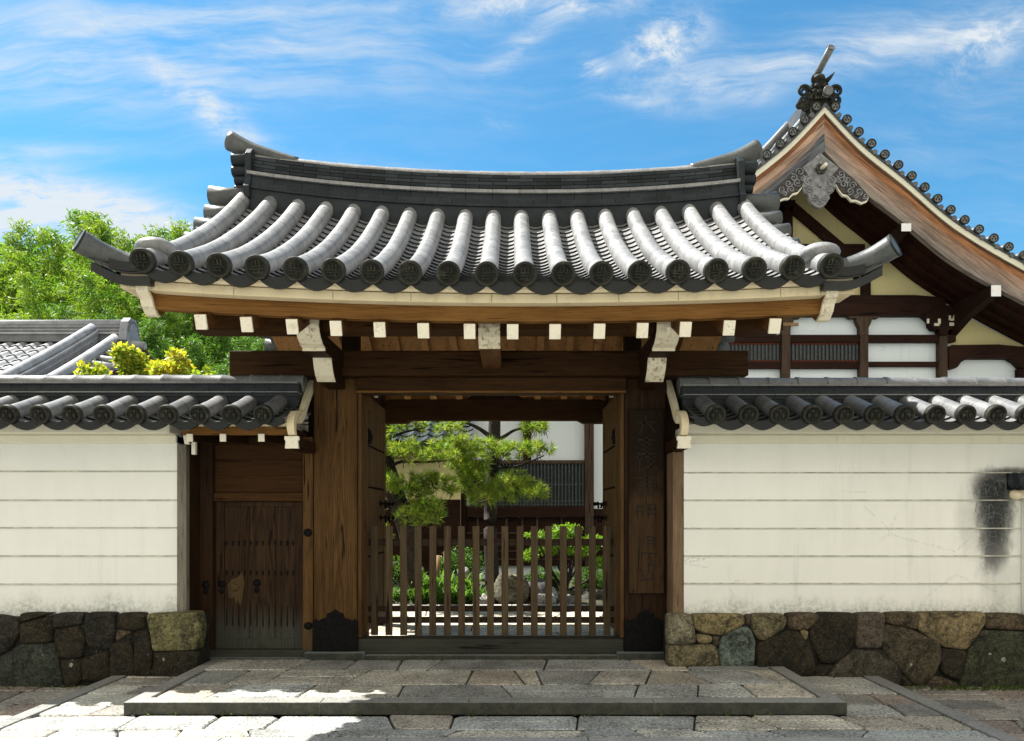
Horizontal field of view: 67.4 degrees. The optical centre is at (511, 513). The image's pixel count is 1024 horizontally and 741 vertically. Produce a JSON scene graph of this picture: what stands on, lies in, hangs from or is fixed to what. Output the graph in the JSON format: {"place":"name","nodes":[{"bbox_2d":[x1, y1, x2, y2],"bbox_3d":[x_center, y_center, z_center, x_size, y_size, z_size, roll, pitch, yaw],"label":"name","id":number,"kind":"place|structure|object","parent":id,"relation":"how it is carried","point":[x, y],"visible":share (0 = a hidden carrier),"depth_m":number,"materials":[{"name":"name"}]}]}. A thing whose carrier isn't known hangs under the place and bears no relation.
{"place":"outdoors","nodes":[
{"label":"outdoors","id":0,"kind":"place"},
{"bbox_2d":[158,659,815,697],"bbox_3d":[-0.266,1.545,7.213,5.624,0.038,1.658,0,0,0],"label":"platform pavement","id":1,"kind":"structure","parent":0,"point":[386,678],"depth_m":7.05,"materials":[{"name":"stone"}]},
{"bbox_2d":[124,659,846,714],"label":"platform kerb","id":2,"kind":"structure","parent":1,"relation":"on","point":[822,702],"depth_m":6.20,"materials":[{"name":"stone"}]},
{"bbox_2d":[369,612,613,635],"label":"courtyard pavement","id":3,"kind":"structure","parent":0,"point":[497,629],"depth_m":10.28,"materials":[{"name":"stone"}]},
{"bbox_2d":[72,131,901,662],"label":"temple gate","id":4,"kind":"structure","parent":3,"relation":"on","point":[370,301],"depth_m":8.02,"materials":[{"name":"brown wood"}]},
{"bbox_2d":[364,396,394,632],"bbox_3d":[-1.546,0.000,8.990,0.177,2.600,1.260,0,0,0],"label":"door leaf","id":5,"kind":"structure","parent":4,"relation":"in","point":[375,504],"depth_m":8.93,"materials":[{"name":"brown wood"}]},
{"bbox_2d":[364,522,618,635],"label":"picket gate","id":6,"kind":"structure","parent":4,"relation":"attached to","point":[504,542],"depth_m":8.48,"materials":[{"name":"brown wood"}]},
{"bbox_2d":[593,396,617,632],"bbox_3d":[1.097,0.000,8.990,0.177,2.600,1.260,0,0,0],"label":"door leaf","id":7,"kind":"structure","parent":4,"relation":"in","point":[609,503],"depth_m":8.77,"materials":[{"name":"brown wood"}]},
{"bbox_2d":[628,410,663,592],"bbox_3d":[1.409,-0.121,8.070,0.366,1.922,0.054,0,0,0],"label":"name board","id":8,"kind":"object","parent":4,"relation":"attached to","point":[645,501],"visible":1,"depth_m":8.04,"materials":[{"name":"brown wood"}]},
{"bbox_2d":[0,676,987,737],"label":"stone path","id":9,"kind":"structure","parent":0,"point":[874,710],"depth_m":5.95,"materials":[{"name":"stone"}]},
{"bbox_2d":[0,675,1022,740],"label":"kerb strip","id":10,"kind":"object","parent":9,"relation":"on","point":[990,732],"visible":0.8,"depth_m":5.57,"materials":[{"name":"stone"}]},
{"bbox_2d":[393,573,602,605],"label":"garden ground","id":11,"kind":"structure","parent":0,"point":[570,592],"depth_m":12.73,"materials":[{"name":"soil"}]},
{"bbox_2d":[393,562,399,586],"bbox_3d":[-2.088,1.074,13.585,0.593,0.619,0.290,0,0,0],"label":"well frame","id":12,"kind":"object","parent":11,"relation":"on","point":[396,584],"visible":0.02,"depth_m":13.47,"materials":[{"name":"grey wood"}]},
{"bbox_2d":[393,586,407,598],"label":"strap leaf plant","id":13,"kind":"object","parent":11,"relation":"on","point":[395,594],"visible":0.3,"depth_m":12.84,"materials":[{"name":"green plant"}]},
{"bbox_2d":[393,555,427,582],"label":"garden bush","id":14,"kind":"object","parent":11,"relation":"on","point":[396,573],"visible":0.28,"depth_m":13.51,"materials":[{"name":"green plant"}]},
{"bbox_2d":[397,585,425,601],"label":"strap leaf plant","id":15,"kind":"object","parent":11,"relation":"on","point":[410,596],"visible":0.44,"depth_m":12.63,"materials":[{"name":"green plant"}]},
{"bbox_2d":[411,573,439,588],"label":"strap leaf plant","id":16,"kind":"object","parent":11,"relation":"on","point":[426,582],"visible":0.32,"depth_m":13.09,"materials":[{"name":"green plant"}]},
{"bbox_2d":[386,421,464,593],"bbox_3d":[-1.603,-0.604,12.458,1.721,3.982,1.182,0,0,0],"label":"pine tree","id":17,"kind":"object","parent":11,"relation":"on","point":[404,513],"visible":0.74,"depth_m":12.31,"materials":[{"name":"green plant"}]},
{"bbox_2d":[413,583,442,601],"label":"strap leaf plant","id":18,"kind":"object","parent":11,"relation":"on","point":[425,598],"visible":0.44,"depth_m":12.60,"materials":[{"name":"green plant"}]},
{"bbox_2d":[409,580,456,601],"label":"strap leaf plant","id":19,"kind":"object","parent":11,"relation":"on","point":[438,597],"visible":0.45,"depth_m":12.61,"materials":[{"name":"green plant"}]},
{"bbox_2d":[436,555,439,582],"bbox_3d":[-1.305,1.063,13.500,0.082,0.641,0.082,0,0,0],"label":"wooden stake","id":20,"kind":"object","parent":11,"relation":"on","point":[437,564],"visible":0.47,"depth_m":13.46,"materials":[{"name":"beige wood"}]},
{"bbox_2d":[424,568,467,588],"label":"strap leaf plant","id":21,"kind":"object","parent":11,"relation":"on","point":[441,580],"visible":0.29,"depth_m":13.07,"materials":[{"name":"green plant"}]},
{"bbox_2d":[436,581,471,601],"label":"strap leaf plant","id":22,"kind":"object","parent":11,"relation":"on","point":[453,598],"visible":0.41,"depth_m":12.63,"materials":[{"name":"green plant"}]},
{"bbox_2d":[440,546,484,576],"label":"garden bush","id":23,"kind":"object","parent":11,"relation":"on","point":[468,564],"visible":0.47,"depth_m":13.84,"materials":[{"name":"green plant"}]},
{"bbox_2d":[455,567,472,584],"bbox_3d":[-0.837,1.220,13.419,0.338,0.580,0.334,0,0,0],"label":"garden rock","id":24,"kind":"object","parent":11,"relation":"on","point":[467,572],"visible":0.23,"depth_m":13.32,"materials":[{"name":"grey stone"}]},
{"bbox_2d":[453,582,481,601],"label":"strap leaf plant","id":25,"kind":"object","parent":11,"relation":"on","point":[469,599],"visible":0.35,"depth_m":12.68,"materials":[{"name":"green plant"}]},
{"bbox_2d":[453,572,482,589],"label":"strap leaf plant","id":26,"kind":"object","parent":11,"relation":"on","point":[467,582],"visible":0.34,"depth_m":13.21,"materials":[{"name":"green plant"}]},
{"bbox_2d":[455,586,486,600],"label":"strap leaf plant","id":27,"kind":"object","parent":11,"relation":"on","point":[481,591],"visible":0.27,"depth_m":12.70,"materials":[{"name":"green plant"}]},
{"bbox_2d":[480,593,495,603],"bbox_3d":[-0.436,1.470,12.605,0.349,0.312,0.345,0,0,0],"label":"garden rock","id":28,"kind":"object","parent":11,"relation":"on","point":[483,598],"visible":0.25,"depth_m":12.49,"materials":[{"name":"grey stone"}]},
{"bbox_2d":[431,421,558,590],"bbox_3d":[-0.284,-0.598,12.807,2.186,4.131,1.046,0,0,0],"label":"pine tree","id":29,"kind":"object","parent":11,"relation":"on","point":[492,494],"visible":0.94,"depth_m":12.74,"materials":[{"name":"green plant"}]},
{"bbox_2d":[494,569,528,604],"bbox_3d":[-0.025,1.294,12.748,0.597,0.785,0.596,0,0,-18],"label":"garden rock","id":30,"kind":"object","parent":11,"relation":"on","point":[512,588],"visible":0.52,"depth_m":12.54,"materials":[{"name":"grey stone"}]},
{"bbox_2d":[528,578,544,600],"bbox_3d":[0.451,1.387,12.808,0.458,0.630,0.471,0,0,0],"label":"garden rock","id":31,"kind":"object","parent":11,"relation":"on","point":[541,585],"visible":0.2,"depth_m":12.65,"materials":[{"name":"grey stone"}]},
{"bbox_2d":[525,565,559,586],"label":"garden bush","id":32,"kind":"object","parent":11,"relation":"on","point":[541,575],"visible":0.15,"depth_m":13.64,"materials":[{"name":"green plant"}]},
{"bbox_2d":[538,588,558,603],"bbox_3d":[0.572,1.441,12.648,0.427,0.409,0.398,0,0,32],"label":"garden rock","id":33,"kind":"object","parent":11,"relation":"on","point":[541,599],"visible":0.3,"depth_m":12.53,"materials":[{"name":"grey stone"}]},
{"bbox_2d":[523,522,602,589],"bbox_3d":[0.955,0.776,13.345,1.664,1.268,0.684,0,0,0],"label":"garden shrub","id":34,"kind":"object","parent":11,"relation":"on","point":[555,551],"visible":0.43,"depth_m":13.27,"materials":[{"name":"green plant"}]},
{"bbox_2d":[557,593,574,604],"bbox_3d":[0.877,1.484,12.703,0.499,0.334,0.512,0,0,0],"label":"garden rock","id":35,"kind":"object","parent":11,"relation":"on","point":[570,599],"visible":0.24,"depth_m":12.58,"materials":[{"name":"grey stone"}]},
{"bbox_2d":[571,566,602,589],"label":"garden bush","id":36,"kind":"object","parent":11,"relation":"on","point":[598,581],"visible":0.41,"depth_m":13.74,"materials":[{"name":"green plant"}]},
{"bbox_2d":[582,587,602,599],"bbox_3d":[1.391,1.469,12.982,0.644,0.473,0.628,0,0,-10],"label":"garden rock","id":37,"kind":"object","parent":11,"relation":"on","point":[585,594],"visible":0.26,"depth_m":12.81,"materials":[{"name":"grey stone"}]},
{"bbox_2d":[0,685,1023,740],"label":"side pavement","id":38,"kind":"structure","parent":0,"point":[1001,710],"depth_m":7.09,"materials":[{"name":"stone"}]},
{"bbox_2d":[1,684,1023,716],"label":"moss weeds","id":39,"kind":"object","parent":38,"relation":"on","point":[984,687],"visible":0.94,"depth_m":7.57,"materials":[{"name":"green plant"}]},
{"bbox_2d":[1006,472,1023,614],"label":"wall pier","id":40,"kind":"structure","parent":38,"relation":"on","point":[1015,484],"depth_m":7.75,"materials":[{"name":"paint"}]},
{"bbox_2d":[0,0,1023,263],"label":"sky","id":41,"kind":"structure","parent":0,"point":[125,110],"materials":[{"name":"blue"}]},
{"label":"courtyard ground","id":42,"kind":"structure","parent":0,"visible":0},
{"bbox_2d":[0,310,21,319],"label":"bamboo","id":43,"kind":"object","parent":42,"relation":"on","point":[10,317],"visible":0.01,"depth_m":18.63,"materials":[{"name":"green plant"}]},
{"bbox_2d":[14,311,29,319],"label":"bamboo","id":44,"kind":"object","parent":42,"relation":"on","point":[20,314],"depth_m":21.48,"materials":[{"name":"green plant"}]},
{"bbox_2d":[7,270,56,319],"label":"bamboo","id":45,"kind":"object","parent":42,"relation":"on","point":[25,302],"visible":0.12,"depth_m":20.34,"materials":[{"name":"green plant"}]},
{"bbox_2d":[9,250,78,319],"bbox_3d":[-13.771,-3.107,23.807,2.757,9.474,3.283,0,0,18],"label":"bamboo","id":46,"kind":"object","parent":42,"relation":"on","point":[22,260],"visible":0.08,"depth_m":22.95,"materials":[{"name":"green plant"}]},
{"bbox_2d":[45,302,78,319],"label":"bamboo","id":47,"kind":"object","parent":42,"relation":"on","point":[63,312],"visible":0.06,"depth_m":18.95,"materials":[{"name":"green plant"}]},
{"bbox_2d":[0,318,152,374],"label":"tiled outbuilding","id":48,"kind":"structure","parent":42,"relation":"on","point":[45,347],"depth_m":14.54,"materials":[{"name":"grey tile"}]},
{"bbox_2d":[60,242,108,319],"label":"bamboo","id":49,"kind":"object","parent":42,"relation":"on","point":[76,256],"visible":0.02,"depth_m":23.11,"materials":[{"name":"green plant"}]},
{"bbox_2d":[72,359,112,374],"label":"maple shrub","id":50,"kind":"object","parent":42,"relation":"on","point":[100,369],"visible":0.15,"depth_m":11.18,"materials":[{"name":"yellow plant"}]},
{"bbox_2d":[75,275,123,319],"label":"bamboo","id":51,"kind":"object","parent":42,"relation":"on","point":[112,287],"visible":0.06,"depth_m":21.77,"materials":[{"name":"green plant"}]},
{"bbox_2d":[78,210,125,286],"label":"bamboo","id":52,"kind":"object","parent":42,"relation":"on","point":[95,216],"visible":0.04,"depth_m":25.71,"materials":[{"name":"green plant"}]},
{"bbox_2d":[67,268,140,340],"bbox_3d":[-11.037,-2.599,21.815,2.873,8.459,2.436,0,0,-32],"label":"bamboo","id":53,"kind":"object","parent":42,"relation":"on","point":[86,292],"visible":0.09,"depth_m":21.27,"materials":[{"name":"green plant"}]},
{"bbox_2d":[93,304,123,319],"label":"bamboo","id":54,"kind":"object","parent":42,"relation":"on","point":[108,316],"visible":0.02,"depth_m":19.00,"materials":[{"name":"green plant"}]},
{"bbox_2d":[75,226,146,323],"bbox_3d":[-12.501,-3.480,23.787,2.943,10.221,3.471,0,0,-41],"label":"bamboo","id":55,"kind":"object","parent":42,"relation":"on","point":[127,245],"visible":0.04,"depth_m":23.05,"materials":[{"name":"green plant"}]},
{"bbox_2d":[107,289,141,324],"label":"bamboo","id":56,"kind":"object","parent":42,"relation":"on","point":[130,307],"depth_m":23.72,"materials":[{"name":"green plant"}]},
{"bbox_2d":[105,341,150,374],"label":"maple shrub","id":57,"kind":"object","parent":42,"relation":"on","point":[130,361],"visible":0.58,"depth_m":11.00,"materials":[{"name":"yellow plant"}]},
{"bbox_2d":[112,291,146,336],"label":"bamboo","id":58,"kind":"object","parent":42,"relation":"on","point":[127,311],"visible":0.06,"depth_m":22.01,"materials":[{"name":"green plant"}]},
{"bbox_2d":[133,234,146,247],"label":"bamboo","id":59,"kind":"object","parent":42,"relation":"on","point":[141,235],"visible":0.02,"depth_m":26.98,"materials":[{"name":"green plant"}]},
{"bbox_2d":[139,321,164,358],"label":"bamboo","id":60,"kind":"object","parent":42,"relation":"on","point":[144,338],"visible":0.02,"depth_m":19.08,"materials":[{"name":"green plant"}]},
{"bbox_2d":[147,348,158,360],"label":"bamboo","id":61,"kind":"object","parent":42,"relation":"on","point":[152,355],"visible":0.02,"depth_m":18.67,"materials":[{"name":"green plant"}]},
{"bbox_2d":[138,317,175,364],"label":"bamboo","id":62,"kind":"object","parent":42,"relation":"on","point":[157,327],"visible":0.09,"depth_m":19.09,"materials":[{"name":"green plant"}]},
{"bbox_2d":[156,336,170,360],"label":"bamboo","id":63,"kind":"object","parent":42,"relation":"on","point":[163,346],"visible":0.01,"depth_m":19.81,"materials":[{"name":"green plant"}]},
{"bbox_2d":[136,223,194,338],"bbox_3d":[-11.542,-3.804,25.658,3.063,10.869,3.697,0,0,-7],"label":"bamboo","id":64,"kind":"object","parent":42,"relation":"on","point":[157,234],"visible":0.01,"depth_m":24.32,"materials":[{"name":"green plant"}]},
{"bbox_2d":[141,312,190,351],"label":"bamboo","id":65,"kind":"object","parent":42,"relation":"on","point":[172,319],"visible":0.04,"depth_m":22.54,"materials":[{"name":"green plant"}]},
{"bbox_2d":[138,307,199,352],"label":"bamboo","id":66,"kind":"object","parent":42,"relation":"on","point":[191,320],"depth_m":24.56,"materials":[{"name":"green plant"}]},
{"bbox_2d":[144,346,196,374],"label":"maple shrub","id":67,"kind":"object","parent":42,"relation":"on","point":[175,363],"visible":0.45,"depth_m":10.69,"materials":[{"name":"yellow plant"}]},
{"bbox_2d":[154,312,195,352],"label":"bamboo","id":68,"kind":"object","parent":42,"relation":"on","point":[179,323],"visible":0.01,"depth_m":23.28,"materials":[{"name":"green plant"}]},
{"bbox_2d":[163,218,193,240],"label":"bamboo","id":69,"kind":"object","parent":42,"relation":"on","point":[177,229],"depth_m":26.18,"materials":[{"name":"green plant"}]},
{"bbox_2d":[175,333,221,374],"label":"bamboo","id":70,"kind":"object","parent":42,"relation":"on","point":[192,341],"visible":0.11,"depth_m":19.82,"materials":[{"name":"green plant"}]},
{"bbox_2d":[189,357,210,374],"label":"bamboo","id":71,"kind":"object","parent":42,"relation":"on","point":[201,363],"visible":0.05,"depth_m":19.91,"materials":[{"name":"green plant"}]},
{"bbox_2d":[187,364,215,374],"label":"maple shrub","id":72,"kind":"object","parent":42,"relation":"on","point":[208,368],"visible":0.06,"depth_m":10.96,"materials":[{"name":"yellow plant"}]},
{"bbox_2d":[185,315,222,371],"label":"bamboo","id":73,"kind":"object","parent":42,"relation":"on","point":[206,338],"visible":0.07,"depth_m":23.17,"materials":[{"name":"green plant"}]},
{"bbox_2d":[202,336,240,374],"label":"bamboo","id":74,"kind":"object","parent":42,"relation":"on","point":[223,346],"visible":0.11,"depth_m":22.99,"materials":[{"name":"green plant"}]},
{"bbox_2d":[215,363,229,374],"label":"bamboo","id":75,"kind":"object","parent":42,"relation":"on","point":[223,370],"visible":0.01,"depth_m":19.09,"materials":[{"name":"green plant"}]},
{"bbox_2d":[208,336,256,366],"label":"bamboo","id":76,"kind":"object","parent":42,"relation":"on","point":[238,339],"depth_m":25.88,"materials":[{"name":"green plant"}]},
{"bbox_2d":[210,336,262,360],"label":"bamboo","id":77,"kind":"object","parent":42,"relation":"on","point":[244,344],"depth_m":27.15,"materials":[{"name":"green plant"}]},
{"bbox_2d":[225,336,257,374],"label":"bamboo","id":78,"kind":"object","parent":42,"relation":"on","point":[245,339],"visible":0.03,"depth_m":20.83,"materials":[{"name":"green plant"}]},
{"bbox_2d":[244,338,265,350],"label":"bamboo","id":79,"kind":"object","parent":42,"relation":"on","point":[256,346],"visible":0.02,"depth_m":20.17,"materials":[{"name":"green plant"}]},
{"bbox_2d":[386,421,473,578],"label":"courtyard shed","id":80,"kind":"structure","parent":42,"relation":"on","point":[452,519],"depth_m":16.20,"materials":[{"name":"yellow paint"}]},
{"bbox_2d":[393,604,602,605],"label":"garden kerb","id":81,"kind":"structure","parent":42,"relation":"on","point":[497,605],"depth_m":12.29,"materials":[{"name":"stone"}]},
{"bbox_2d":[461,44,1023,578],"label":"temple hall","id":82,"kind":"structure","parent":42,"relation":"on","point":[943,296],"depth_m":16.30,"materials":[{"name":"tile"}]},
{"bbox_2d":[470,460,584,505],"bbox_3d":[0.340,-0.641,16.431,2.460,0.982,0.122,0,0,0],"label":"lattice window","id":83,"kind":"structure","parent":82,"relation":"in","point":[565,479],"depth_m":16.43,"materials":[{"name":"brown wood"}]},
{"bbox_2d":[728,343,780,361],"bbox_3d":[4.934,-3.442,16.450,1.666,0.404,0.090,0,0,0],"label":"barred window","id":84,"kind":"structure","parent":82,"relation":"in","point":[757,352],"depth_m":16.41,"materials":[{"name":"grey wood"}]},
{"bbox_2d":[790,343,858,361],"bbox_3d":[6.700,-3.442,16.450,1.479,0.404,0.090,0,0,0],"label":"barred window","id":85,"kind":"structure","parent":82,"relation":"in","point":[799,352],"depth_m":16.41,"materials":[{"name":"grey wood"}]},
{"label":"ground","id":86,"kind":"structure","parent":0,"visible":0},
{"bbox_2d":[0,242,11,277],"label":"bamboo","id":87,"kind":"object","parent":86,"relation":"on","point":[1,254],"depth_m":29.90,"materials":[{"name":"green plant"}]},
{"bbox_2d":[0,272,13,319],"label":"bamboo","id":88,"kind":"object","parent":86,"relation":"on","point":[2,305],"visible":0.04,"depth_m":25.35,"materials":[{"name":"green plant"}]},
{"bbox_2d":[0,260,23,319],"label":"bamboo","id":89,"kind":"object","parent":86,"relation":"on","point":[12,308],"visible":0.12,"depth_m":25.21,"materials":[{"name":"green plant"}]},
{"bbox_2d":[0,246,25,309],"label":"bamboo","id":90,"kind":"object","parent":86,"relation":"on","point":[9,265],"visible":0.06,"depth_m":25.60,"materials":[{"name":"green plant"}]},
{"bbox_2d":[4,271,40,319],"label":"bamboo","id":91,"kind":"object","parent":86,"relation":"on","point":[12,281],"visible":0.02,"depth_m":25.17,"materials":[{"name":"green plant"}]},
{"bbox_2d":[0,217,52,288],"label":"bamboo","id":92,"kind":"object","parent":86,"relation":"on","point":[23,231],"visible":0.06,"depth_m":27.73,"materials":[{"name":"green plant"}]},
{"bbox_2d":[0,232,54,292],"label":"bamboo","id":93,"kind":"object","parent":86,"relation":"on","point":[11,241],"visible":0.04,"depth_m":27.05,"materials":[{"name":"green plant"}]},
{"bbox_2d":[32,286,69,319],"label":"bamboo","id":94,"kind":"object","parent":86,"relation":"on","point":[52,300],"visible":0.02,"depth_m":23.43,"materials":[{"name":"green plant"}]},
{"bbox_2d":[34,228,68,275],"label":"bamboo","id":95,"kind":"object","parent":86,"relation":"on","point":[49,236],"visible":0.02,"depth_m":29.12,"materials":[{"name":"green plant"}]},
{"bbox_2d":[22,260,82,315],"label":"bamboo","id":96,"kind":"object","parent":86,"relation":"on","point":[66,281],"visible":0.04,"depth_m":24.17,"materials":[{"name":"green plant"}]},
{"bbox_2d":[30,284,78,317],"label":"bamboo","id":97,"kind":"object","parent":86,"relation":"on","point":[64,290],"visible":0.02,"depth_m":23.80,"materials":[{"name":"green plant"}]},
{"bbox_2d":[33,225,84,302],"bbox_3d":[-14.715,-4.055,26.973,3.288,11.370,3.843,0,0,42],"label":"bamboo","id":98,"kind":"object","parent":86,"relation":"on","point":[60,250],"visible":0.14,"depth_m":25.93,"materials":[{"name":"green plant"}]},
{"bbox_2d":[44,257,83,293],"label":"bamboo","id":99,"kind":"object","parent":86,"relation":"on","point":[71,271],"depth_m":26.34,"materials":[{"name":"green plant"}]},
{"bbox_2d":[59,301,84,319],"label":"bamboo","id":100,"kind":"object","parent":86,"relation":"on","point":[73,306],"depth_m":22.87,"materials":[{"name":"green plant"}]},
{"bbox_2d":[58,207,90,262],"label":"bamboo","id":101,"kind":"object","parent":86,"relation":"on","point":[76,221],"visible":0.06,"depth_m":28.35,"materials":[{"name":"green plant"}]},
{"bbox_2d":[50,209,106,287],"bbox_3d":[-16.242,-4.689,29.062,3.640,12.639,4.292,0,0,-32],"label":"bamboo","id":102,"kind":"object","parent":86,"relation":"on","point":[83,222],"visible":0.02,"depth_m":27.88,"materials":[{"name":"green plant"}]},
{"bbox_2d":[74,219,123,315],"bbox_3d":[-14.588,-4.045,26.518,3.933,11.351,3.303,0,0,28],"label":"bamboo","id":103,"kind":"object","parent":86,"relation":"on","point":[96,229],"visible":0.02,"depth_m":25.40,"materials":[{"name":"green plant"}]},
{"bbox_2d":[0,374,315,687],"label":"plaster wall","id":104,"kind":"structure","parent":86,"relation":"on","point":[94,528],"depth_m":7.80,"materials":[{"name":"white paint"}]},
{"bbox_2d":[184,437,313,659],"bbox_3d":[-2.743,0.400,8.130,1.275,2.420,0.540,0,0,0],"label":"side entrance","id":105,"kind":"object","parent":104,"relation":"attached to","point":[251,547],"visible":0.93,"depth_m":8.20,"materials":[{"name":"brown wood"}]},
{"bbox_2d":[216,502,302,648],"bbox_3d":[-2.692,0.659,8.214,0.947,1.569,0.071,0,0,0],"label":"door leaf","id":106,"kind":"structure","parent":105,"relation":"in","point":[259,545],"depth_m":8.21,"materials":[{"name":"brown wood"}]},
{"bbox_2d":[664,377,1023,689],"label":"plaster wall","id":107,"kind":"structure","parent":86,"relation":"on","point":[844,527],"depth_m":7.80,"materials":[{"name":"white paint"}]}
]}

